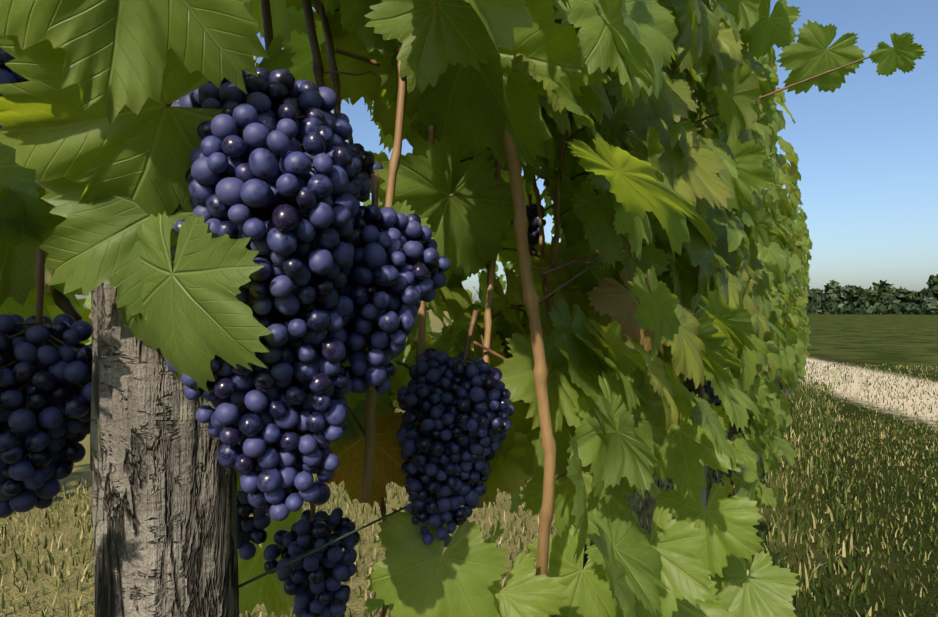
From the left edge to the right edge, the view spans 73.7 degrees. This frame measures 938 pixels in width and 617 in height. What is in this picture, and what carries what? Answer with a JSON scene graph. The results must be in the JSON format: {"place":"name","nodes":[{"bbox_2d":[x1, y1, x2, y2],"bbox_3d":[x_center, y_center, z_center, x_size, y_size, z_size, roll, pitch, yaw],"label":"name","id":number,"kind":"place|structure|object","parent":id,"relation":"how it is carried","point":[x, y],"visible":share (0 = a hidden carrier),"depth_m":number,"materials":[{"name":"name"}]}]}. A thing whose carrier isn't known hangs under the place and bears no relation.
{"place":"outdoors","nodes":[
{"label":"outdoors","id":0,"kind":"place"},
{"bbox_2d":[0,309,937,616],"bbox_3d":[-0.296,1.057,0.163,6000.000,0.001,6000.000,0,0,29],"label":"ground","id":1,"kind":"structure","parent":0,"point":[906,341],"depth_m":3.27,"materials":[{"name":"green plant"}]},
{"bbox_2d":[90,99,238,616],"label":"wooden post","id":2,"kind":"object","parent":1,"relation":"on","point":[164,495],"visible":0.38,"depth_m":0.38,"materials":[{"name":"grey wood"}]},
{"bbox_2d":[239,506,405,587],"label":"trellis wires","id":3,"kind":"object","parent":2,"relation":"attached to","point":[306,554],"visible":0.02,"depth_m":0.51,"materials":[{"name":"grey metal"}]},
{"bbox_2d":[85,104,812,451],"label":"vine leaves","id":4,"kind":"object","parent":1,"relation":"on","point":[791,286],"visible":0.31,"depth_m":4.02,"materials":[{"name":"green plant"}]},
{"bbox_2d":[503,0,796,585],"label":"vine leaves","id":5,"kind":"object","parent":4,"relation":"attached to","point":[752,236],"visible":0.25,"depth_m":1.64,"materials":[{"name":"green plant"}]},
{"bbox_2d":[475,374,788,569],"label":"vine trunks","id":6,"kind":"object","parent":1,"relation":"on","point":[688,384],"depth_m":2.72,"materials":[{"name":"plant"}]},
{"bbox_2d":[0,98,720,615],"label":"grape stems","id":7,"kind":"object","parent":6,"relation":"on","point":[274,316],"visible":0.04,"depth_m":0.41,"materials":[{"name":"plant"}]},
{"bbox_2d":[0,48,778,616],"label":"grapes","id":8,"kind":"object","parent":7,"relation":"on","point":[334,324],"visible":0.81,"depth_m":0.39,"materials":[{"name":"food"}]},
{"bbox_2d":[52,0,893,616],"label":"vine stems","id":9,"kind":"object","parent":6,"relation":"attached to","point":[532,300],"visible":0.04,"depth_m":0.61,"materials":[{"name":"brown plant"}]},
{"bbox_2d":[0,0,926,616],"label":"vine leaves","id":10,"kind":"object","parent":9,"relation":"attached to","point":[100,140],"visible":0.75,"depth_m":0.60,"materials":[{"name":"green plant"}]},
{"bbox_2d":[698,284,788,510],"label":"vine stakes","id":11,"kind":"object","parent":1,"relation":"on","point":[701,392],"visible":0.02,"depth_m":1.89,"materials":[{"name":"grey wood"}]},
{"bbox_2d":[805,274,937,314],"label":"treeline","id":12,"kind":"object","parent":1,"relation":"on","point":[835,298],"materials":[{"name":"green plant"}]},
{"bbox_2d":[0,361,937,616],"bbox_3d":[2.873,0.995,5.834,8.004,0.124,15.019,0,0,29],"label":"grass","id":13,"kind":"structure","parent":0,"point":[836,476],"depth_m":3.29,"materials":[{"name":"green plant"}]},
{"bbox_2d":[75,0,937,307],"label":"sky","id":14,"kind":"structure","parent":0,"point":[866,149],"materials":[{"name":"blue"}]}
]}

